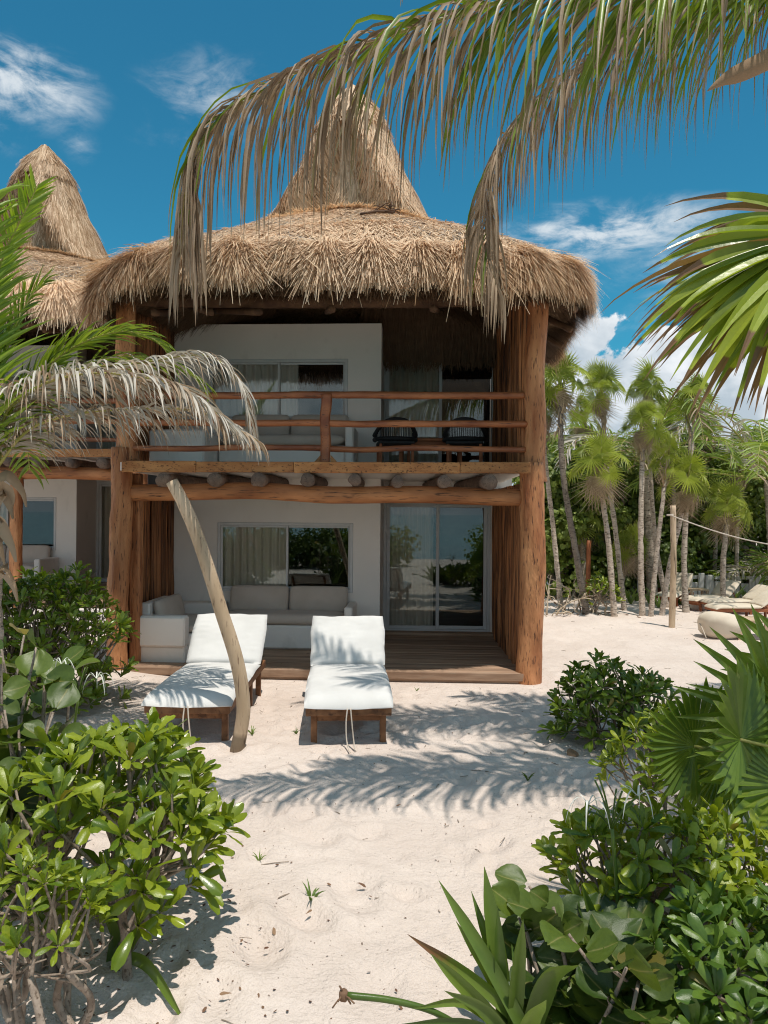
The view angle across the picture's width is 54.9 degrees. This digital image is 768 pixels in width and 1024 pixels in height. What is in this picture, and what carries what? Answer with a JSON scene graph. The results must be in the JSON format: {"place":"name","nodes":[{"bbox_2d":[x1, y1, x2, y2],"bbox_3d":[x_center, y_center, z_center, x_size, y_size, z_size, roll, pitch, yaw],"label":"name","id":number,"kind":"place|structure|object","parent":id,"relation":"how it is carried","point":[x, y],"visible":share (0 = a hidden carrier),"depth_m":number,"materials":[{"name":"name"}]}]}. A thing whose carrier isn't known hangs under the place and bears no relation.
{"place":"outdoors","nodes":[
{"label":"outdoors","id":0,"kind":"place"},
{"bbox_2d":[0,543,767,1023],"bbox_3d":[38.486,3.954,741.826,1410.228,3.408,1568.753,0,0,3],"label":"sand ground","id":1,"kind":"structure","parent":0,"point":[316,957],"depth_m":4.82,"materials":[{"name":"sand"}]},
{"bbox_2d":[9,471,23,606],"bbox_3d":[-6.387,0.677,12.852,0.280,2.757,0.280,0,0,3],"label":"terrace post","id":2,"kind":"object","parent":1,"relation":"on","point":[16,526],"visible":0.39,"depth_m":12.77,"materials":[{"name":"brown wood"}]},
{"bbox_2d":[0,681,86,914],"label":"sea grape bush","id":3,"kind":"object","parent":1,"relation":"on","point":[60,695],"visible":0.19,"depth_m":3.93,"materials":[{"name":"green plant"}]},
{"bbox_2d":[0,623,99,759],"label":"sea grape bush","id":4,"kind":"object","parent":1,"relation":"on","point":[35,662],"visible":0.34,"depth_m":4.21,"materials":[{"name":"green plant"}]},
{"bbox_2d":[4,608,105,631],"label":"terrace plinth","id":5,"kind":"structure","parent":1,"relation":"on","point":[82,609],"depth_m":12.64,"materials":[{"name":"white paint"}]},
{"bbox_2d":[0,144,156,607],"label":"beach house","id":6,"kind":"structure","parent":5,"relation":"on","point":[62,514],"depth_m":14.41,"materials":[{"name":"plant"}]},
{"bbox_2d":[0,503,6,545],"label":"curtain","id":7,"kind":"object","parent":6,"relation":"hanging from","point":[3,511],"visible":0.16,"depth_m":14.96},
{"bbox_2d":[1,563,33,572],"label":"seat cushion","id":8,"kind":"object","parent":6,"relation":"on","point":[26,566],"visible":0.2,"depth_m":14.12,"materials":[{"name":"beige fabric"}]},
{"bbox_2d":[5,545,50,562],"bbox_3d":[-7.057,0.851,14.659,0.880,0.397,0.205,0,0,3],"label":"back cushion","id":9,"kind":"object","parent":8,"relation":"on","point":[31,553],"visible":0.48,"depth_m":14.59,"materials":[{"name":"beige fabric"}]},
{"bbox_2d":[6,497,55,549],"bbox_3d":[-7.583,0.229,14.856,2.084,1.056,0.102,0,0,3],"label":"window","id":10,"kind":"structure","parent":6,"relation":"in","point":[53,547],"depth_m":14.76,"materials":[{"name":"white metal"}]},
{"bbox_2d":[97,384,101,448],"bbox_3d":[-5.148,-2.098,15.631,1.881,2.019,0.102,0,0,3],"label":"sliding door","id":11,"kind":"structure","parent":6,"relation":"in","point":[98,393],"depth_m":15.65,"materials":[{"name":"white metal"}]},
{"bbox_2d":[96,481,110,581],"bbox_3d":[-5.211,0.431,15.633,1.737,2.141,0.102,0,0,3],"label":"sliding door","id":12,"kind":"structure","parent":6,"relation":"in","point":[99,483],"depth_m":15.64,"materials":[{"name":"white metal"}]},
{"bbox_2d":[102,486,110,577],"bbox_3d":[-5.655,0.398,15.770,0.798,2.185,0.091,0,0,3],"label":"curtain","id":13,"kind":"object","parent":6,"relation":"hanging from","point":[106,500],"visible":0.2,"depth_m":15.78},
{"bbox_2d":[101,383,115,448],"bbox_3d":[-5.612,-2.131,15.766,0.904,2.063,0.094,0,0,3],"label":"curtain","id":14,"kind":"object","parent":6,"relation":"hanging from","point":[106,445],"visible":0.09,"depth_m":15.78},
{"bbox_2d":[0,844,118,1023],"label":"naupaka shrub","id":15,"kind":"object","parent":1,"relation":"on","point":[27,954],"visible":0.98,"depth_m":2.84,"materials":[{"name":"green plant"}]},
{"bbox_2d":[1,560,140,714],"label":"naupaka shrub","id":16,"kind":"object","parent":1,"relation":"on","point":[59,610],"visible":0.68,"depth_m":7.57,"materials":[{"name":"green plant"}]},
{"bbox_2d":[47,657,115,773],"bbox_3d":[-1.881,1.489,4.498,0.486,1.200,0.191,0,0,3],"label":"spider lily","id":17,"kind":"object","parent":1,"relation":"on","point":[80,691],"visible":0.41,"depth_m":4.50,"materials":[{"name":"green plant"}]},
{"bbox_2d":[0,707,250,982],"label":"naupaka shrub","id":18,"kind":"object","parent":1,"relation":"on","point":[169,817],"visible":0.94,"depth_m":3.28,"materials":[{"name":"green plant"}]},
{"bbox_2d":[0,164,269,672],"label":"coconut palm","id":19,"kind":"object","parent":1,"relation":"on","point":[22,425],"visible":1,"depth_m":6.62,"materials":[{"name":"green plant"}]},
{"bbox_2d":[105,859,180,1014],"bbox_3d":[-1.023,1.845,3.242,0.654,0.462,0.194,0,0,36],"label":"spider lily","id":20,"kind":"object","parent":1,"relation":"on","point":[145,964],"visible":0.39,"depth_m":3.26,"materials":[{"name":"green plant"}]},
{"bbox_2d":[141,613,266,747],"bbox_3d":[-1.751,1.650,7.510,0.836,0.968,2.179,0,0,0],"label":"sun lounger","id":21,"kind":"object","parent":1,"relation":"on","point":[200,685],"visible":0.9,"depth_m":7.43,"materials":[{"name":"fabric"}]},
{"bbox_2d":[166,479,249,752],"bbox_3d":[-1.531,0.947,6.454,0.738,2.470,0.172,0,0,-4],"label":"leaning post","id":22,"kind":"object","parent":1,"relation":"on","point":[221,611],"visible":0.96,"depth_m":6.40,"materials":[{"name":"wood"}]},
{"bbox_2d":[303,879,323,900],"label":"grass tuft","id":23,"kind":"object","parent":1,"relation":"on","point":[308,890],"visible":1,"depth_m":3.95,"materials":[{"name":"green plant"}]},
{"bbox_2d":[52,85,610,684],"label":"beach house","id":24,"kind":"structure","parent":1,"relation":"on","point":[346,307],"depth_m":9.73,"materials":[{"name":"plant"}]},
{"bbox_2d":[185,614,197,632],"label":"seat cushion","id":25,"kind":"object","parent":24,"relation":"on","point":[192,618],"visible":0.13,"depth_m":10.17,"materials":[{"name":"beige fabric"}]},
{"bbox_2d":[153,593,184,614],"bbox_3d":[-3.002,1.359,10.371,0.205,0.358,0.950,0,0,3],"label":"back cushion","id":26,"kind":"object","parent":25,"relation":"on","point":[173,604],"visible":0.71,"depth_m":10.21,"materials":[{"name":"beige fabric"}]},
{"bbox_2d":[223,522,285,585],"bbox_3d":[-2.032,0.658,11.473,1.094,1.200,0.091,0,0,3],"label":"curtain","id":27,"kind":"object","parent":24,"relation":"hanging from","point":[254,555],"visible":0.59,"depth_m":11.47,"materials":[{"name":"fabric"}]},
{"bbox_2d":[213,365,297,415],"bbox_3d":[-2.031,-1.897,11.474,1.415,1.084,0.099,0,0,3],"label":"curtain","id":28,"kind":"object","parent":24,"relation":"hanging from","point":[261,378],"visible":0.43,"depth_m":11.47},
{"bbox_2d":[207,359,347,419],"bbox_3d":[-1.630,-1.865,11.341,2.166,0.940,0.102,0,0,3],"label":"window","id":29,"kind":"structure","parent":24,"relation":"in","point":[279,362],"depth_m":11.31,"materials":[{"name":"white metal"}]},
{"bbox_2d":[221,434,344,445],"bbox_3d":[-1.449,-1.041,10.891,1.791,0.180,0.600,0,0,3],"label":"seat cushion","id":30,"kind":"object","parent":24,"relation":"on","point":[292,439],"visible":0.5,"depth_m":10.60,"materials":[{"name":"beige fabric"}]},
{"bbox_2d":[231,414,289,434],"bbox_3d":[-1.864,-1.278,11.182,0.890,0.397,0.207,0,0,3],"label":"back cushion","id":31,"kind":"object","parent":30,"relation":"on","point":[276,430],"visible":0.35,"depth_m":11.12,"materials":[{"name":"beige fabric"}]},
{"bbox_2d":[291,414,348,438],"bbox_3d":[-0.968,-1.272,11.136,0.880,0.397,0.205,0,0,3],"label":"back cushion","id":32,"kind":"object","parent":30,"relation":"on","point":[338,431],"visible":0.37,"depth_m":11.06,"materials":[{"name":"beige fabric"}]},
{"bbox_2d":[217,522,352,592],"bbox_3d":[-1.512,0.692,11.333,2.084,1.056,0.102,0,0,3],"label":"window","id":33,"kind":"structure","parent":24,"relation":"in","point":[220,524],"depth_m":11.31,"materials":[{"name":"white metal"}]},
{"bbox_2d":[229,609,343,624],"bbox_3d":[-1.467,1.544,10.891,1.791,0.180,0.600,0,0,3],"label":"seat cushion","id":34,"kind":"object","parent":24,"relation":"on","point":[288,617],"visible":0.45,"depth_m":10.64,"materials":[{"name":"beige fabric"}]},
{"bbox_2d":[230,585,288,609],"bbox_3d":[-1.882,1.307,11.182,0.890,0.397,0.207,0,0,3],"label":"back cushion","id":35,"kind":"object","parent":34,"relation":"on","point":[259,597],"visible":0.91,"depth_m":11.11,"materials":[{"name":"beige fabric"}]},
{"bbox_2d":[289,586,347,611],"bbox_3d":[-0.986,1.313,11.136,0.880,0.397,0.205,0,0,3],"label":"back cushion","id":36,"kind":"object","parent":34,"relation":"on","point":[331,598],"visible":0.82,"depth_m":11.06,"materials":[{"name":"beige fabric"}]},
{"bbox_2d":[360,201,400,214],"bbox_3d":[-0.069,-3.935,9.688,0.725,0.381,0.488,0,0,-25],"label":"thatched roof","id":37,"kind":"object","parent":24,"relation":"on","point":[388,210],"visible":0.98,"depth_m":9.66,"materials":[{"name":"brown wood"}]},
{"bbox_2d":[372,417,417,461],"bbox_3d":[0.155,-0.951,10.352,0.638,0.690,0.572,0,0,3],"label":"dining chair","id":38,"kind":"object","parent":24,"relation":"on","point":[383,440],"visible":0.81,"depth_m":10.13,"materials":[{"name":"wicker"}]},
{"bbox_2d":[389,507,433,627],"bbox_3d":[0.415,0.860,12.247,0.798,2.185,0.091,0,0,3],"label":"curtain","id":39,"kind":"object","parent":24,"relation":"hanging from","point":[411,565],"visible":0.76,"depth_m":12.24,"materials":[{"name":"fabric"}]},
{"bbox_2d":[389,361,438,461],"bbox_3d":[0.459,-1.668,12.244,0.904,2.063,0.094,0,0,3],"label":"curtain","id":40,"kind":"object","parent":24,"relation":"hanging from","point":[401,379],"visible":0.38,"depth_m":12.24,"materials":[{"name":"fabric"}]},
{"bbox_2d":[399,438,461,462],"bbox_3d":[0.673,-0.822,10.730,0.960,0.440,0.600,0,0,3],"label":"balcony table","id":41,"kind":"object","parent":24,"relation":"on","point":[429,441],"visible":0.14,"depth_m":10.47,"materials":[{"name":"red wood"}]},
{"bbox_2d":[383,503,490,631],"bbox_3d":[0.860,0.893,12.110,1.737,2.141,0.102,0,0,3],"label":"sliding door","id":42,"kind":"structure","parent":24,"relation":"in","point":[487,509],"depth_m":12.08,"materials":[{"name":"white metal"}]},
{"bbox_2d":[384,363,492,461],"bbox_3d":[0.923,-1.635,12.108,1.881,2.019,0.102,0,0,3],"label":"sliding door","id":43,"kind":"structure","parent":24,"relation":"in","point":[386,376],"depth_m":12.10,"materials":[{"name":"white metal"}]},
{"bbox_2d":[442,417,487,461],"bbox_3d":[1.129,-0.944,10.297,0.638,0.690,0.564,0,0,3],"label":"dining chair","id":44,"kind":"object","parent":24,"relation":"on","point":[463,440],"visible":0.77,"depth_m":10.08,"materials":[{"name":"wicker"}]},
{"bbox_2d":[33,681,642,1023],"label":"leaf litter","id":45,"kind":"object","parent":1,"relation":"on","point":[258,994],"visible":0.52,"depth_m":3.47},
{"bbox_2d":[304,616,392,752],"bbox_3d":[-0.362,1.660,7.474,0.834,0.958,2.179,0,0,-3],"label":"sun lounger","id":46,"kind":"object","parent":1,"relation":"on","point":[348,679],"visible":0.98,"depth_m":7.45,"materials":[{"name":"fabric"}]},
{"bbox_2d":[332,985,451,1017],"bbox_3d":[0.064,1.860,2.743,0.515,0.199,0.102,0,0,-1],"label":"seed stalk","id":47,"kind":"object","parent":1,"relation":"on","point":[345,995],"visible":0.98,"depth_m":2.75,"materials":[{"name":"green plant"}]},
{"bbox_2d":[129,615,741,1023],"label":"sand twigs","id":48,"kind":"object","parent":1,"relation":"on","point":[363,839],"visible":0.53,"depth_m":5.26,"materials":[{"name":"wood"}]},
{"bbox_2d":[168,0,767,343],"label":"coconut palm","id":49,"kind":"object","parent":1,"relation":"on","point":[613,32],"visible":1,"depth_m":4.60,"materials":[{"name":"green plant"}]},
{"bbox_2d":[404,867,578,1023],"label":"spider lily","id":50,"kind":"object","parent":1,"relation":"on","point":[501,995],"visible":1,"depth_m":2.85,"materials":[{"name":"green plant"}]},
{"bbox_2d":[545,379,562,609],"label":"thatch palm","id":51,"kind":"object","parent":1,"relation":"on","point":[552,523],"visible":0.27,"depth_m":16.00,"materials":[{"name":"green plant"}]},
{"bbox_2d":[512,431,617,482],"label":"sea grape tree","id":52,"kind":"object","parent":1,"relation":"on","point":[554,443],"depth_m":23.55,"materials":[{"name":"green plant"}]},
{"bbox_2d":[545,351,591,614],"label":"thatch palm","id":53,"kind":"object","parent":1,"relation":"on","point":[560,399],"visible":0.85,"depth_m":15.36,"materials":[{"name":"green plant"}]},
{"bbox_2d":[512,440,632,597],"bbox_3d":[4.380,0.258,19.076,4.062,4.058,3.301,0,0,3],"label":"sea grape tree","id":54,"kind":"object","parent":1,"relation":"on","point":[580,521],"visible":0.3,"depth_m":18.16,"materials":[{"name":"green plant"}]},
{"bbox_2d":[567,748,578,756],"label":"dry leaf","id":55,"kind":"object","parent":1,"relation":"on","point":[572,752],"visible":1,"depth_m":6.38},
{"bbox_2d":[562,501,603,589],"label":"thatch palm","id":56,"kind":"object","parent":1,"relation":"on","point":[582,545],"visible":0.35,"depth_m":18.18,"materials":[{"name":"green plant"}]},
{"bbox_2d":[566,391,600,596],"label":"thatch palm","id":57,"kind":"object","parent":1,"relation":"on","point":[583,418],"visible":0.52,"depth_m":18.54,"materials":[{"name":"green plant"}]},
{"bbox_2d":[491,864,684,1023],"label":"sea grape bush","id":58,"kind":"object","parent":1,"relation":"on","point":[605,976],"visible":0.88,"depth_m":2.87,"materials":[{"name":"green plant"}]},
{"bbox_2d":[544,575,640,617],"bbox_3d":[4.049,1.829,15.535,2.134,1.046,1.494,0,0,-5],"label":"dry bush","id":59,"kind":"object","parent":1,"relation":"on","point":[565,603],"visible":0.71,"depth_m":15.35,"materials":[{"name":"brown plant"}]},
{"bbox_2d":[547,540,638,600],"bbox_3d":[5.726,1.090,20.300,2.784,2.201,5.255,0,0,3],"label":"beach hut","id":60,"kind":"object","parent":1,"relation":"on","point":[588,558],"visible":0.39,"depth_m":17.72,"materials":[{"name":"wood"}]},
{"bbox_2d":[567,429,633,616],"bbox_3d":[4.383,0.268,15.042,1.350,3.948,1.188,0,0,3],"label":"thatch palm","id":61,"kind":"object","parent":1,"relation":"on","point":[595,459],"visible":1,"depth_m":14.95,"materials":[{"name":"green plant"}]},
{"bbox_2d":[577,569,625,613],"bbox_3d":[4.558,1.679,15.417,0.786,0.974,0.992,0,0,43],"label":"naupaka shrub","id":62,"kind":"object","parent":1,"relation":"on","point":[592,585],"visible":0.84,"depth_m":15.32,"materials":[{"name":"green plant"}]},
{"bbox_2d":[576,358,627,610],"bbox_3d":[4.593,-0.568,15.762,1.197,5.592,1.054,0,0,31],"label":"thatch palm","id":63,"kind":"object","parent":1,"relation":"on","point":[601,382],"visible":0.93,"depth_m":15.73,"materials":[{"name":"green plant"}]},
{"bbox_2d":[536,648,680,754],"bbox_3d":[2.056,1.702,6.691,1.330,0.882,0.981,0,0,3],"label":"naupaka shrub","id":64,"kind":"object","parent":1,"relation":"on","point":[623,701],"visible":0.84,"depth_m":6.57,"materials":[{"name":"green plant"}]},
{"bbox_2d":[565,775,665,927],"bbox_3d":[1.024,1.624,3.200,0.516,0.962,0.300,0,0,3],"label":"shrub","id":65,"kind":"object","parent":1,"relation":"on","point":[589,905],"visible":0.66,"depth_m":3.24,"materials":[{"name":"green plant"}]},
{"bbox_2d":[544,451,702,596],"bbox_3d":[5.691,0.309,19.584,4.673,3.933,3.591,0,0,3],"label":"sea grape tree","id":66,"kind":"object","parent":1,"relation":"on","point":[666,546],"visible":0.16,"depth_m":18.47,"materials":[{"name":"green plant"}]},
{"bbox_2d":[606,520,649,600],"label":"thatch palm","id":67,"kind":"object","parent":1,"relation":"on","point":[629,558],"visible":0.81,"depth_m":17.29,"materials":[{"name":"green plant"}]},
{"bbox_2d":[625,588,638,603],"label":"strap plant","id":68,"kind":"object","parent":1,"relation":"on","point":[630,599],"visible":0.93,"depth_m":17.06,"materials":[{"name":"green plant"}]},
{"bbox_2d":[629,586,646,600],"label":"strap plant","id":69,"kind":"object","parent":1,"relation":"on","point":[636,597],"visible":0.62,"depth_m":17.63,"materials":[{"name":"green plant"}]},
{"bbox_2d":[617,399,668,615],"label":"thatch palm","id":70,"kind":"object","parent":1,"relation":"on","point":[643,439],"visible":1,"depth_m":15.14,"materials":[{"name":"green plant"}]},
{"bbox_2d":[624,356,668,607],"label":"thatch palm","id":71,"kind":"object","parent":1,"relation":"on","point":[639,384],"visible":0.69,"depth_m":16.30,"materials":[{"name":"green plant"}]},
{"bbox_2d":[531,795,767,966],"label":"naupaka shrub","id":72,"kind":"object","parent":1,"relation":"on","point":[686,864],"visible":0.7,"depth_m":3.45,"materials":[{"name":"green plant"}]},
{"bbox_2d":[645,590,657,603],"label":"strap plant","id":73,"kind":"object","parent":1,"relation":"on","point":[647,598],"visible":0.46,"depth_m":16.79,"materials":[{"name":"green plant"}]},
{"bbox_2d":[648,589,660,607],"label":"strap plant","id":74,"kind":"object","parent":1,"relation":"on","point":[658,603],"visible":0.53,"depth_m":16.37,"materials":[{"name":"green plant"}]},
{"bbox_2d":[588,700,721,839],"bbox_3d":[1.817,1.683,4.829,0.910,0.846,0.763,0,0,3],"label":"naupaka shrub","id":75,"kind":"object","parent":1,"relation":"on","point":[641,778],"visible":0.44,"depth_m":4.80,"materials":[{"name":"green plant"}]},
{"bbox_2d":[546,383,764,599],"bbox_3d":[6.270,-0.257,18.228,5.850,5.020,5.907,0,0,-41],"label":"coconut palm","id":76,"kind":"object","parent":1,"relation":"on","point":[627,453],"visible":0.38,"depth_m":17.09,"materials":[{"name":"green plant"}]},
{"bbox_2d":[590,435,736,587],"bbox_3d":[7.212,0.123,20.008,4.676,4.355,3.567,0,0,3],"label":"sea grape tree","id":77,"kind":"object","parent":1,"relation":"on","point":[632,511],"visible":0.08,"depth_m":18.95,"materials":[{"name":"green plant"}]},
{"bbox_2d":[645,429,687,616],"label":"thatch palm","id":78,"kind":"object","parent":1,"relation":"on","point":[670,446],"visible":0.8,"depth_m":15.09,"materials":[{"name":"green plant"}]},
{"bbox_2d":[652,391,683,572],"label":"thatch palm","id":79,"kind":"object","parent":1,"relation":"on","point":[668,413],"visible":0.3,"depth_m":18.57,"materials":[{"name":"green plant"}]},
{"bbox_2d":[667,505,676,627],"bbox_3d":[5.352,1.058,13.774,0.190,2.360,0.134,0,0,3],"label":"rope pole","id":80,"kind":"object","parent":1,"relation":"on","point":[673,579],"visible":0.99,"depth_m":13.73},
{"bbox_2d":[672,515,767,544],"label":"rope","id":81,"kind":"object","parent":80,"relation":"attached to","point":[719,532],"visible":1,"depth_m":13.14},
{"bbox_2d":[612,426,735,534],"bbox_3d":[9.607,-0.326,25.272,6.275,5.263,4.195,0,0,3],"label":"sea grape tree","id":82,"kind":"object","parent":1,"relation":"on","point":[634,428],"visible":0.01,"depth_m":25.54,"materials":[{"name":"green plant"}]},
{"bbox_2d":[655,572,693,606],"bbox_3d":[6.749,1.800,17.147,0.545,0.731,1.337,0,0,38],"label":"sun lounger","id":83,"kind":"object","parent":1,"relation":"on","point":[679,585],"visible":0.42,"depth_m":17.30,"materials":[{"name":"fabric"}]},
{"bbox_2d":[655,449,711,615],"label":"thatch palm","id":84,"kind":"object","parent":1,"relation":"on","point":[691,468],"visible":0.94,"depth_m":14.90,"materials":[{"name":"green plant"}]},
{"bbox_2d":[604,191,767,424],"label":"fan palm","id":85,"kind":"object","parent":1,"relation":"on","point":[720,297],"visible":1,"depth_m":2.87,"materials":[{"name":"green plant"}]},
{"bbox_2d":[618,402,767,551],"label":"coconut palm","id":86,"kind":"object","parent":1,"relation":"on","point":[752,445],"visible":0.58,"depth_m":16.80,"materials":[{"name":"green plant"}]},
{"bbox_2d":[669,372,720,612],"bbox_3d":[6.686,-0.440,15.992,1.068,5.343,1.112,0,0,3],"label":"thatch palm","id":87,"kind":"object","parent":1,"relation":"on","point":[688,388],"visible":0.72,"depth_m":15.72,"materials":[{"name":"green plant"}]},
{"bbox_2d":[622,871,767,1023],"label":"naupaka shrub","id":88,"kind":"object","parent":1,"relation":"on","point":[703,987],"visible":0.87,"depth_m":2.72,"materials":[{"name":"green plant"}]},
{"bbox_2d":[624,427,767,591],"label":"sea grape tree","id":89,"kind":"object","parent":1,"relation":"on","point":[704,543],"visible":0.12,"depth_m":19.24,"materials":[{"name":"green plant"}]},
{"bbox_2d":[688,587,708,594],"bbox_3d":[7.086,1.947,16.743,0.400,0.440,0.370,0,0,3],"label":"wooden stool","id":90,"kind":"object","parent":1,"relation":"on","point":[692,589],"visible":0.45,"depth_m":16.57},
{"bbox_2d":[690,604,706,609],"bbox_3d":[6.995,2.068,16.352,0.440,0.271,0.308,0,0,3],"label":"rock","id":91,"kind":"object","parent":1,"relation":"on","point":[696,607],"visible":0.11,"depth_m":16.23,"materials":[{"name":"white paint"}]},
{"bbox_2d":[642,604,767,846],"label":"fan palm","id":92,"kind":"object","parent":1,"relation":"on","point":[729,730],"visible":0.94,"depth_m":4.13,"materials":[{"name":"green plant"}]},
{"bbox_2d":[694,407,724,580],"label":"thatch palm","id":93,"kind":"object","parent":1,"relation":"on","point":[710,432],"visible":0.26,"depth_m":18.85,"materials":[{"name":"green plant"}]},
{"bbox_2d":[679,580,740,610],"bbox_3d":[7.196,1.849,16.300,1.337,0.659,0.545,0,0,-25],"label":"sun lounger","id":94,"kind":"object","parent":1,"relation":"on","point":[731,586],"visible":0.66,"depth_m":16.25,"materials":[{"name":"fabric"}]},
{"bbox_2d":[665,432,767,583],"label":"sea grape tree","id":95,"kind":"object","parent":1,"relation":"on","point":[757,528],"visible":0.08,"depth_m":19.95,"materials":[{"name":"green plant"}]},
{"bbox_2d":[694,611,750,638],"bbox_3d":[5.849,1.940,12.757,0.854,0.465,0.694,0,0,3],"label":"beanbag","id":96,"kind":"object","parent":1,"relation":"on","point":[723,624],"visible":0.77,"depth_m":12.51,"materials":[{"name":"beige fabric"}]},
{"bbox_2d":[699,475,753,596],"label":"thatch palm","id":97,"kind":"object","parent":1,"relation":"on","point":[728,522],"visible":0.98,"depth_m":16.23,"materials":[{"name":"green plant"}]},
{"bbox_2d":[692,573,767,597],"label":"garden fence","id":98,"kind":"object","parent":1,"relation":"on","point":[709,582],"visible":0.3,"depth_m":18.20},
{"bbox_2d":[697,549,767,597],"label":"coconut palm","id":99,"kind":"object","parent":1,"relation":"on","point":[757,570],"visible":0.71,"depth_m":18.24,"materials":[{"name":"green plant"}]},
{"bbox_2d":[701,584,767,614],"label":"lounge chair","id":100,"kind":"object","parent":1,"relation":"on","point":[753,593],"visible":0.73,"depth_m":15.57,"materials":[{"name":"fabric"}]},
{"bbox_2d":[704,589,767,616],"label":"sun lounger","id":101,"kind":"object","parent":1,"relation":"on","point":[759,602],"visible":0.93,"depth_m":14.61,"materials":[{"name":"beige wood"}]},
{"bbox_2d":[719,438,755,575],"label":"thatch palm","id":102,"kind":"object","parent":1,"relation":"on","point":[736,546],"visible":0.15,"depth_m":18.67,"materials":[{"name":"green plant"}]},
{"bbox_2d":[729,585,745,597],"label":"strap plant","id":103,"kind":"object","parent":1,"relation":"on","point":[739,593],"visible":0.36,"depth_m":17.22,"materials":[{"name":"green plant"}]},
{"bbox_2d":[709,427,766,554],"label":"sea grape tree","id":104,"kind":"object","parent":1,"relation":"on","point":[745,439],"visible":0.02,"depth_m":25.54,"materials":[{"name":"green plant"}]},
{"bbox_2d":[738,616,767,639],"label":"table","id":105,"kind":"object","parent":1,"relation":"on","point":[750,618],"visible":0.13,"depth_m":12.48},
{"bbox_2d":[740,439,767,551],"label":"sea grape tree","id":106,"kind":"object","parent":1,"relation":"on","point":[762,527],"visible":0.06,"depth_m":20.48,"materials":[{"name":"green plant"}]},
{"bbox_2d":[0,0,767,485],"label":"sky","id":107,"kind":"structure","parent":0,"point":[117,90],"materials":[{"name":"blue"}]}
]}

